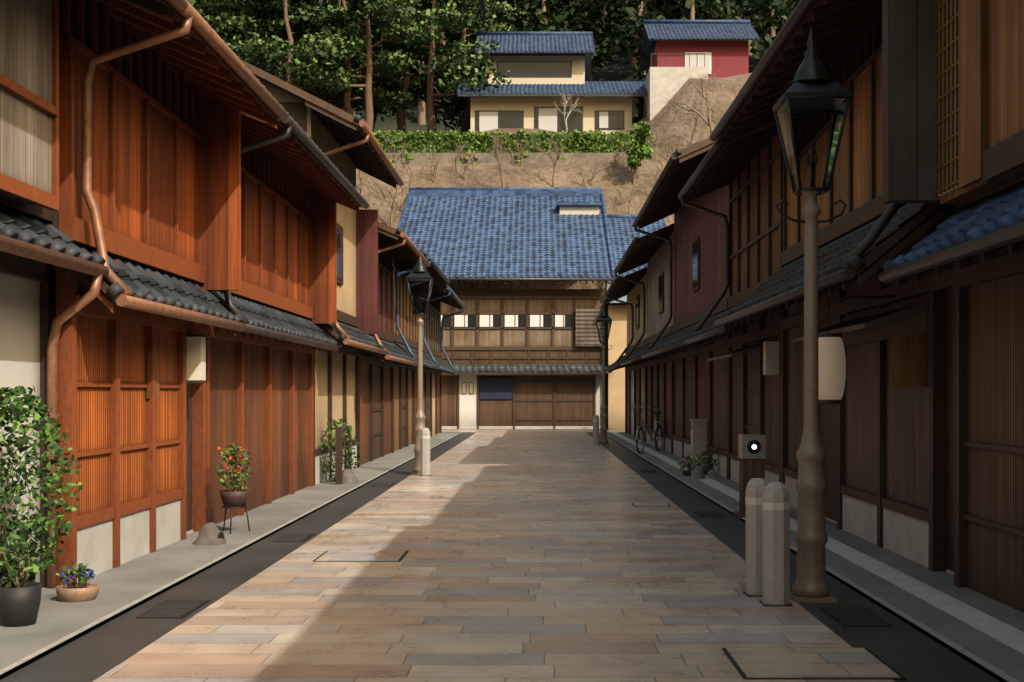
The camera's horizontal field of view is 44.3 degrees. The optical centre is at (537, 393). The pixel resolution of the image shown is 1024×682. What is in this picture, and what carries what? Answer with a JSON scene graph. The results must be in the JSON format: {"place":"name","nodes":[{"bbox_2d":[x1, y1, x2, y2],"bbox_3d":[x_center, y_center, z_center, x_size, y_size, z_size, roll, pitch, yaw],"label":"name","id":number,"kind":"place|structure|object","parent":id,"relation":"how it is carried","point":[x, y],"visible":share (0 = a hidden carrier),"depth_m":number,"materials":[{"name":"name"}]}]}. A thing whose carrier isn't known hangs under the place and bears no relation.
{"place":"outdoors","nodes":[
{"label":"outdoors","id":0,"kind":"place"},
{"bbox_2d":[0,432,461,679],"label":"pavement","id":1,"kind":"structure","parent":0,"point":[126,587],"depth_m":10.42,"materials":[{"name":"concrete"}]},
{"bbox_2d":[0,538,43,626],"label":"potted plant","id":2,"kind":"object","parent":1,"relation":"on","point":[20,600],"visible":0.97,"depth_m":7.93,"materials":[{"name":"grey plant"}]},
{"bbox_2d":[0,385,82,583],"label":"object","id":3,"kind":"object","parent":1,"relation":"on","point":[16,409],"visible":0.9,"depth_m":8.30,"materials":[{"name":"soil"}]},
{"bbox_2d":[55,561,99,601],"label":"potted flowers","id":4,"kind":"object","parent":1,"relation":"on","point":[82,590],"visible":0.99,"depth_m":8.91,"materials":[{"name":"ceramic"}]},
{"bbox_2d":[192,522,225,545],"bbox_3d":[-3.209,1.395,12.300,0.339,0.250,0.395,0,0,0],"label":"rock","id":5,"kind":"object","parent":1,"relation":"on","point":[210,533],"visible":0.88,"depth_m":12.20,"materials":[{"name":"stone"}]},
{"bbox_2d":[215,444,252,533],"bbox_3d":[-3.197,1.017,13.302,0.412,0.969,0.436,0,0,0],"label":"potted plant stand","id":6,"kind":"object","parent":1,"relation":"on","point":[234,498],"visible":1,"depth_m":13.24,"materials":[{"name":"plant"}]},
{"bbox_2d":[320,416,360,481],"bbox_3d":[-3.286,0.941,20.905,0.725,1.118,0.731,0,0,0],"label":"garden shrub","id":7,"kind":"object","parent":1,"relation":"on","point":[348,430],"visible":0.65,"depth_m":20.85,"materials":[{"name":"green plant"}]},
{"bbox_2d":[335,425,351,483],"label":"garden fence posts","id":8,"kind":"object","parent":1,"relation":"on","point":[339,439],"visible":0.69,"depth_m":20.25,"materials":[{"name":"brown wood"}]},
{"bbox_2d":[342,469,358,483],"bbox_3d":[-3.097,1.383,20.593,0.373,0.275,0.442,0,0,0],"label":"garden rock","id":9,"kind":"object","parent":1,"relation":"on","point":[349,476],"visible":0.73,"depth_m":20.49,"materials":[{"name":"stone"}]},
{"bbox_2d":[0,429,999,681],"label":"street pavement","id":10,"kind":"structure","parent":0,"point":[528,555],"depth_m":8.98,"materials":[{"name":"beige stone"}]},
{"bbox_2d":[406,251,433,473],"bbox_3d":[-2.170,-0.580,23.300,0.519,4.160,0.474,0,0,0],"label":"lamp post","id":11,"kind":"object","parent":10,"relation":"on","point":[419,279],"visible":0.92,"depth_m":23.21,"materials":[{"name":"metal"}]},
{"bbox_2d":[419,428,430,475],"bbox_3d":[-2.030,1.065,22.800,0.204,0.870,0.204,0,0,0],"label":"bollard","id":12,"kind":"object","parent":10,"relation":"on","point":[424,451],"visible":1,"depth_m":22.72,"materials":[{"name":"stone"}]},
{"bbox_2d":[592,415,599,444],"bbox_3d":[1.700,1.065,36.300,0.204,0.870,0.204,0,0,0],"label":"bollard","id":13,"kind":"object","parent":10,"relation":"on","point":[595,429],"visible":0.98,"depth_m":36.22,"materials":[{"name":"stone"}]},
{"bbox_2d":[595,303,612,443],"bbox_3d":[1.950,-0.580,36.800,0.519,4.160,0.474,0,0,0],"label":"lamp post","id":14,"kind":"object","parent":10,"relation":"on","point":[603,321],"visible":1,"depth_m":36.71,"materials":[{"name":"metal"}]},
{"bbox_2d":[742,478,767,596],"bbox_3d":[1.640,1.065,9.320,0.204,0.870,0.204,0,0,0],"label":"bollard","id":15,"kind":"object","parent":10,"relation":"on","point":[753,533],"visible":0.69,"depth_m":9.24,"materials":[{"name":"stone"}]},
{"bbox_2d":[759,482,792,605],"bbox_3d":[1.690,1.065,8.900,0.204,0.870,0.204,0,0,0],"label":"bollard","id":16,"kind":"object","parent":10,"relation":"on","point":[775,544],"visible":1,"depth_m":8.82,"materials":[{"name":"stone"}]},
{"bbox_2d":[773,27,851,602],"bbox_3d":[1.990,-0.580,9.130,0.519,4.160,0.474,0,0,0],"label":"lamp post","id":17,"kind":"object","parent":10,"relation":"on","point":[810,107],"visible":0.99,"depth_m":9.04,"materials":[{"name":"metal"}]},
{"bbox_2d":[319,0,784,288],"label":"hillside terrain","id":18,"kind":"structure","parent":0,"point":[610,179],"depth_m":75.60,"materials":[{"name":"soil"}]},
{"bbox_2d":[193,0,230,41],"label":"pine tree","id":19,"kind":"object","parent":18,"relation":"on","point":[198,2],"depth_m":90.16,"materials":[{"name":"green plant"}]},
{"bbox_2d":[188,0,283,77],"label":"pine tree","id":20,"kind":"object","parent":18,"relation":"on","point":[218,26],"visible":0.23,"depth_m":84.13,"materials":[{"name":"green plant"}]},
{"bbox_2d":[201,0,318,70],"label":"pine tree","id":21,"kind":"object","parent":18,"relation":"on","point":[298,4],"visible":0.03,"depth_m":91.90,"materials":[{"name":"green plant"}]},
{"bbox_2d":[202,0,331,97],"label":"pine tree","id":22,"kind":"object","parent":18,"relation":"on","point":[263,66],"visible":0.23,"depth_m":85.31,"materials":[{"name":"green plant"}]},
{"bbox_2d":[226,0,359,94],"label":"pine tree","id":23,"kind":"object","parent":18,"relation":"on","point":[288,21],"visible":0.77,"depth_m":83.70,"materials":[{"name":"green plant"}]},
{"bbox_2d":[279,0,324,99],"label":"forest tree","id":24,"kind":"object","parent":18,"relation":"on","point":[319,1],"visible":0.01,"depth_m":113.52,"materials":[{"name":"green plant"}]},
{"bbox_2d":[279,0,421,114],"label":"pine tree","id":25,"kind":"object","parent":18,"relation":"on","point":[382,98],"visible":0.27,"depth_m":88.88,"materials":[{"name":"green plant"}]},
{"bbox_2d":[270,0,442,129],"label":"pine tree","id":26,"kind":"object","parent":18,"relation":"on","point":[343,21],"visible":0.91,"depth_m":83.92,"materials":[{"name":"green plant"}]},
{"bbox_2d":[292,0,421,115],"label":"pine tree","id":27,"kind":"object","parent":18,"relation":"on","point":[337,98],"visible":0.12,"depth_m":91.87,"materials":[{"name":"green plant"}]},
{"bbox_2d":[359,170,365,194],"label":"bare tree","id":28,"kind":"object","parent":18,"relation":"on","point":[361,181],"visible":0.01,"depth_m":71.69,"materials":[{"name":"brown plant"}]},
{"bbox_2d":[285,0,449,130],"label":"pine tree","id":29,"kind":"object","parent":18,"relation":"on","point":[421,96],"visible":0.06,"depth_m":98.31,"materials":[{"name":"green plant"}]},
{"bbox_2d":[361,194,385,209],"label":"bare shrub","id":30,"kind":"object","parent":18,"relation":"on","point":[381,204],"visible":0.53,"depth_m":69.72,"materials":[{"name":"brown plant"}]},
{"bbox_2d":[316,0,445,134],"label":"pine tree","id":31,"kind":"object","parent":18,"relation":"on","point":[404,86],"visible":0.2,"depth_m":92.11,"materials":[{"name":"green plant"}]},
{"bbox_2d":[363,160,429,226],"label":"bare tree","id":32,"kind":"object","parent":18,"relation":"on","point":[391,214],"visible":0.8,"depth_m":69.69,"materials":[{"name":"brown plant"}]},
{"bbox_2d":[382,129,435,194],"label":"bare tree","id":33,"kind":"object","parent":18,"relation":"on","point":[411,175],"visible":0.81,"depth_m":70.47,"materials":[{"name":"brown plant"}]},
{"bbox_2d":[378,11,454,124],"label":"forest tree","id":34,"kind":"object","parent":18,"relation":"on","point":[421,115],"visible":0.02,"depth_m":111.93,"materials":[{"name":"green plant"}]},
{"bbox_2d":[414,146,441,177],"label":"bare shrub","id":35,"kind":"object","parent":18,"relation":"on","point":[434,161],"visible":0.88,"depth_m":73.45,"materials":[{"name":"brown plant"}]},
{"bbox_2d":[365,2,498,130],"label":"pine tree","id":36,"kind":"object","parent":18,"relation":"on","point":[454,36],"visible":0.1,"depth_m":96.09,"materials":[{"name":"green plant"}]},
{"bbox_2d":[424,160,440,182],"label":"bare shrub","id":37,"kind":"object","parent":18,"relation":"on","point":[437,162],"visible":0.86,"depth_m":73.12,"materials":[{"name":"brown plant"}]},
{"bbox_2d":[375,0,511,134],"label":"pine tree","id":38,"kind":"object","parent":18,"relation":"on","point":[455,12],"visible":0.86,"depth_m":86.67,"materials":[{"name":"green plant"}]},
{"bbox_2d":[449,140,468,172],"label":"bare shrub","id":39,"kind":"object","parent":18,"relation":"on","point":[461,148],"visible":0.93,"depth_m":74.03,"materials":[{"name":"brown plant"}]},
{"bbox_2d":[399,0,524,134],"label":"pine tree","id":40,"kind":"object","parent":18,"relation":"on","point":[466,34],"visible":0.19,"depth_m":93.13,"materials":[{"name":"green plant"}]},
{"bbox_2d":[455,149,472,180],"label":"bare shrub","id":41,"kind":"object","parent":18,"relation":"on","point":[458,156],"visible":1,"depth_m":73.24,"materials":[{"name":"brown plant"}]},
{"bbox_2d":[436,11,508,131],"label":"pine tree","id":42,"kind":"object","parent":18,"relation":"on","point":[459,104],"visible":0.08,"depth_m":97.59,"materials":[{"name":"green plant"}]},
{"bbox_2d":[466,151,478,171],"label":"bare shrub","id":43,"kind":"object","parent":18,"relation":"on","point":[472,159],"visible":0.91,"depth_m":73.99,"materials":[{"name":"brown plant"}]},
{"bbox_2d":[462,170,496,288],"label":"bare tree","id":44,"kind":"object","parent":18,"relation":"on","point":[479,286],"visible":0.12,"depth_m":67.19,"materials":[{"name":"brown plant"}]},
{"bbox_2d":[488,127,511,186],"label":"bare tree","id":45,"kind":"object","parent":18,"relation":"on","point":[498,159],"visible":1,"depth_m":71.39,"materials":[{"name":"brown plant"}]},
{"bbox_2d":[490,143,512,162],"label":"bare shrub","id":46,"kind":"object","parent":18,"relation":"on","point":[503,155],"visible":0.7,"depth_m":74.01,"materials":[{"name":"brown plant"}]},
{"bbox_2d":[371,129,656,164],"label":"hedge","id":47,"kind":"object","parent":18,"relation":"on","point":[576,141],"depth_m":76.87,"materials":[{"name":"green plant"}]},
{"bbox_2d":[496,0,534,30],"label":"forest tree","id":48,"kind":"object","parent":18,"relation":"on","point":[520,26],"visible":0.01,"depth_m":115.96,"materials":[{"name":"green plant"}]},
{"bbox_2d":[511,137,529,166],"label":"bare shrub","id":49,"kind":"object","parent":18,"relation":"on","point":[521,152],"visible":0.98,"depth_m":74.72,"materials":[{"name":"brown plant"}]},
{"bbox_2d":[514,143,530,164],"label":"bare shrub","id":50,"kind":"object","parent":18,"relation":"on","point":[521,150],"visible":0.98,"depth_m":74.64,"materials":[{"name":"brown plant"}]},
{"bbox_2d":[496,0,567,30],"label":"forest tree","id":51,"kind":"object","parent":18,"relation":"on","point":[537,12],"visible":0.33,"depth_m":111.74,"materials":[{"name":"green plant"}]},
{"bbox_2d":[504,0,576,30],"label":"forest tree","id":52,"kind":"object","parent":18,"relation":"on","point":[551,11],"visible":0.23,"depth_m":113.15,"materials":[{"name":"green plant"}]},
{"bbox_2d":[530,133,564,186],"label":"bare tree","id":53,"kind":"object","parent":18,"relation":"on","point":[554,164],"visible":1,"depth_m":72.23,"materials":[{"name":"brown plant"}]},
{"bbox_2d":[456,31,647,134],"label":"house","id":54,"kind":"structure","parent":18,"relation":"on","point":[545,68],"depth_m":85.50,"materials":[{"name":"paint"}]},
{"bbox_2d":[552,92,581,134],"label":"pruned tree","id":55,"kind":"object","parent":18,"relation":"on","point":[565,121],"visible":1,"depth_m":82.20,"materials":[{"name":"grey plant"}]},
{"bbox_2d":[548,0,595,30],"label":"forest tree","id":56,"kind":"object","parent":18,"relation":"on","point":[572,1],"visible":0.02,"depth_m":123.28,"materials":[{"name":"green plant"}]},
{"bbox_2d":[577,167,591,186],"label":"bare shrub","id":57,"kind":"object","parent":18,"relation":"on","point":[578,172],"visible":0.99,"depth_m":72.20,"materials":[{"name":"brown plant"}]},
{"bbox_2d":[554,0,629,96],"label":"forest tree","id":58,"kind":"object","parent":18,"relation":"on","point":[586,20],"visible":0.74,"depth_m":114.94,"materials":[{"name":"green plant"}]},
{"bbox_2d":[590,164,600,185],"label":"bare shrub","id":59,"kind":"object","parent":18,"relation":"on","point":[596,168],"visible":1,"depth_m":72.20,"materials":[{"name":"brown plant"}]},
{"bbox_2d":[597,0,637,49],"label":"forest tree","id":60,"kind":"object","parent":18,"relation":"on","point":[613,3],"visible":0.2,"depth_m":124.15,"materials":[{"name":"green plant"}]},
{"bbox_2d":[616,191,633,205],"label":"bare shrub","id":61,"kind":"object","parent":18,"relation":"on","point":[620,195],"visible":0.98,"depth_m":70.83,"materials":[{"name":"brown plant"}]},
{"bbox_2d":[611,177,643,213],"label":"bare tree","id":62,"kind":"object","parent":18,"relation":"on","point":[627,198],"visible":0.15,"depth_m":66.77,"materials":[{"name":"brown plant"}]},
{"bbox_2d":[619,134,635,172],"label":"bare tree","id":63,"kind":"object","parent":18,"relation":"on","point":[625,151],"visible":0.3,"depth_m":72.98,"materials":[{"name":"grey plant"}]},
{"bbox_2d":[611,0,650,76],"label":"forest tree","id":64,"kind":"object","parent":18,"relation":"on","point":[637,5],"visible":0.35,"depth_m":110.52,"materials":[{"name":"green plant"}]},
{"bbox_2d":[621,121,653,184],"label":"tree","id":65,"kind":"object","parent":18,"relation":"on","point":[640,151],"visible":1,"depth_m":71.48,"materials":[{"name":"green plant"}]},
{"bbox_2d":[632,96,643,123],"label":"tree","id":66,"kind":"object","parent":18,"relation":"on","point":[640,105],"visible":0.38,"depth_m":87.63,"materials":[{"name":"plant"}]},
{"bbox_2d":[600,0,682,68],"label":"forest tree","id":67,"kind":"object","parent":18,"relation":"on","point":[617,17],"visible":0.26,"depth_m":117.68,"materials":[{"name":"green plant"}]},
{"bbox_2d":[614,0,683,81],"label":"forest tree","id":68,"kind":"object","parent":18,"relation":"on","point":[665,9],"visible":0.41,"depth_m":104.46,"materials":[{"name":"green plant"}]},
{"bbox_2d":[645,131,663,159],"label":"bare shrub","id":69,"kind":"object","parent":18,"relation":"on","point":[656,143],"visible":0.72,"depth_m":73.90,"materials":[{"name":"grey plant"}]},
{"bbox_2d":[649,149,671,171],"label":"bare shrub","id":70,"kind":"object","parent":18,"relation":"on","point":[660,160],"visible":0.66,"depth_m":70.24,"materials":[{"name":"brown plant"}]},
{"bbox_2d":[660,138,682,158],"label":"bare shrub","id":71,"kind":"object","parent":18,"relation":"on","point":[671,145],"visible":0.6,"depth_m":71.24,"materials":[{"name":"brown plant"}]},
{"bbox_2d":[676,0,703,19],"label":"forest tree","id":72,"kind":"object","parent":18,"relation":"on","point":[683,7],"visible":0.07,"depth_m":117.23,"materials":[{"name":"green plant"}]},
{"bbox_2d":[664,69,724,133],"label":"bare tree","id":73,"kind":"object","parent":18,"relation":"on","point":[709,123],"visible":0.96,"depth_m":74.83,"materials":[{"name":"brown plant"}]},
{"bbox_2d":[653,0,736,19],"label":"forest tree","id":74,"kind":"object","parent":18,"relation":"on","point":[714,10],"visible":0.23,"depth_m":102.43,"materials":[{"name":"green plant"}]},
{"bbox_2d":[639,20,760,76],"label":"house","id":75,"kind":"structure","parent":18,"relation":"on","point":[722,46],"depth_m":91.00,"materials":[{"name":"red paint"}]},
{"bbox_2d":[694,0,737,19],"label":"forest tree","id":76,"kind":"object","parent":18,"relation":"on","point":[735,7],"visible":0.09,"depth_m":109.37,"materials":[{"name":"green plant"}]},
{"bbox_2d":[731,0,751,54],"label":"forest tree","id":77,"kind":"object","parent":18,"relation":"on","point":[739,14],"visible":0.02,"depth_m":123.79,"materials":[{"name":"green plant"}]},
{"bbox_2d":[722,0,787,28],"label":"forest tree","id":78,"kind":"object","parent":18,"relation":"on","point":[738,10],"visible":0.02,"depth_m":116.58,"materials":[{"name":"green plant"}]},
{"bbox_2d":[723,0,790,46],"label":"forest tree","id":79,"kind":"object","parent":18,"relation":"on","point":[743,4],"visible":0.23,"depth_m":110.77,"materials":[{"name":"green plant"}]},
{"bbox_2d":[743,0,799,68],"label":"forest tree","id":80,"kind":"object","parent":18,"relation":"on","point":[762,21],"visible":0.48,"depth_m":104.66,"materials":[{"name":"green plant"}]},
{"bbox_2d":[607,432,1023,681],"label":"pavement","id":81,"kind":"structure","parent":0,"point":[984,633],"depth_m":9.27,"materials":[{"name":"concrete"}]},
{"bbox_2d":[630,403,663,453],"bbox_3d":[2.872,0.873,31.474,0.590,1.254,2.428,0,0,28],"label":"bicycle","id":82,"kind":"object","parent":81,"relation":"on","point":[654,438],"visible":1,"depth_m":31.05,"materials":[{"name":"black metal"}]},
{"bbox_2d":[678,455,701,475],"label":"garden flowers","id":83,"kind":"object","parent":81,"relation":"on","point":[688,471],"visible":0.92,"depth_m":22.36,"materials":[{"name":"plant"}]},
{"bbox_2d":[690,467,705,478],"bbox_3d":[2.747,1.395,21.606,0.346,0.250,0.396,0,0,0],"label":"garden rock","id":84,"kind":"object","parent":81,"relation":"on","point":[697,472],"visible":0.81,"depth_m":21.50,"materials":[{"name":"stone"}]},
{"bbox_2d":[690,419,707,468],"bbox_3d":[3.130,1.000,24.330,0.300,1.000,0.300,0,0,0],"label":"utility box","id":85,"kind":"object","parent":81,"relation":"on","point":[698,434],"visible":0.88,"depth_m":24.20,"materials":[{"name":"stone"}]},
{"bbox_2d":[695,446,718,473],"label":"garden flowers","id":86,"kind":"object","parent":81,"relation":"on","point":[710,466],"visible":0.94,"depth_m":22.77,"materials":[{"name":"plant"}]},
{"bbox_2d":[707,469,718,477],"bbox_3d":[3.044,1.426,21.900,0.244,0.188,0.284,0,0,40],"label":"garden rock","id":87,"kind":"object","parent":81,"relation":"on","point":[711,473],"visible":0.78,"depth_m":21.82,"materials":[{"name":"stone"}]},
{"bbox_2d":[732,434,765,519],"bbox_3d":[2.580,1.000,15.100,0.400,1.000,0.560,0,0,0],"label":"signpost","id":88,"kind":"object","parent":81,"relation":"on","point":[752,452],"visible":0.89,"depth_m":14.96,"materials":[{"name":"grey wood"}]},
{"label":"ground","id":89,"kind":"structure","parent":0,"visible":0},
{"bbox_2d":[0,0,187,588],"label":"house","id":90,"kind":"structure","parent":89,"relation":"on","point":[37,249],"depth_m":8.98,"materials":[{"name":"brown wood"}]},
{"bbox_2d":[48,0,287,584],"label":"house","id":91,"kind":"structure","parent":89,"relation":"on","point":[152,106],"depth_m":11.13,"materials":[{"name":"brown wood"}]},
{"bbox_2d":[146,352,158,398],"bbox_3d":[-3.575,-0.165,11.700,0.030,0.430,0.300,0,0,0],"label":"door handle","id":92,"kind":"object","parent":91,"relation":"attached to","point":[148,374],"visible":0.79,"depth_m":11.55,"materials":[{"name":"orange wood"}]},
{"bbox_2d":[186,334,206,382],"bbox_3d":[-3.495,-0.350,12.810,0.210,0.500,0.200,0,0,0],"label":"wall lantern","id":93,"kind":"object","parent":91,"relation":"attached to","point":[195,358],"visible":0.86,"depth_m":12.72,"materials":[{"name":"paper"}]},
{"bbox_2d":[206,107,368,523],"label":"house","id":94,"kind":"structure","parent":89,"relation":"on","point":[296,186],"depth_m":16.70,"materials":[{"name":"brown wood"}]},
{"bbox_2d":[240,59,403,485],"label":"house","id":95,"kind":"structure","parent":89,"relation":"on","point":[348,144],"depth_m":21.93,"materials":[{"name":"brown wood"}]},
{"bbox_2d":[356,210,429,466],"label":"house","id":96,"kind":"structure","parent":89,"relation":"on","point":[379,245],"depth_m":26.86,"materials":[{"name":"brown wood"}]},
{"bbox_2d":[392,251,449,450],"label":"house","id":97,"kind":"structure","parent":89,"relation":"on","point":[404,332],"depth_m":33.67,"materials":[{"name":"brown wood"}]},
{"bbox_2d":[422,281,465,436],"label":"house","id":98,"kind":"structure","parent":89,"relation":"on","point":[432,347],"depth_m":42.89,"materials":[{"name":"brown wood"}]},
{"bbox_2d":[397,187,665,428],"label":"house","id":99,"kind":"structure","parent":89,"relation":"on","point":[525,358],"depth_m":52.50,"materials":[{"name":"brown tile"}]},
{"bbox_2d":[599,267,646,439],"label":"house","id":100,"kind":"structure","parent":89,"relation":"on","point":[618,288],"depth_m":42.02,"materials":[{"name":"brown wood"}]},
{"bbox_2d":[613,223,673,453],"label":"house","id":101,"kind":"structure","parent":89,"relation":"on","point":[652,252],"depth_m":33.89,"materials":[{"name":"brown wood"}]},
{"bbox_2d":[632,138,729,478],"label":"house","id":102,"kind":"structure","parent":89,"relation":"on","point":[699,386],"depth_m":25.56,"materials":[{"name":"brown wood"}]},
{"bbox_2d":[678,122,783,482],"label":"house","id":103,"kind":"structure","parent":89,"relation":"on","point":[747,168],"depth_m":18.86,"materials":[{"name":"brown wood"}]},
{"bbox_2d":[709,0,959,574],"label":"house","id":104,"kind":"structure","parent":89,"relation":"on","point":[889,465],"depth_m":12.34,"materials":[{"name":"brown wood"}]},
{"bbox_2d":[818,295,895,403],"bbox_3d":[2.847,-0.393,11.300,0.748,0.976,0.294,0,0,0],"label":"hanging lantern","id":105,"kind":"object","parent":104,"relation":"attached to","point":[832,363],"visible":0.79,"depth_m":11.19,"materials":[{"name":"white paper"}]},
{"bbox_2d":[891,334,927,386],"bbox_3d":[3.150,-0.275,10.635,0.300,0.450,0.030,0,0,0],"label":"sign plaque","id":106,"kind":"object","parent":104,"relation":"attached to","point":[909,360],"visible":1,"depth_m":10.62,"materials":[{"name":"orange wood"}]},
{"bbox_2d":[878,0,1023,612],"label":"house","id":107,"kind":"structure","parent":89,"relation":"on","point":[952,101],"depth_m":8.98,"materials":[{"name":"brown wood"}]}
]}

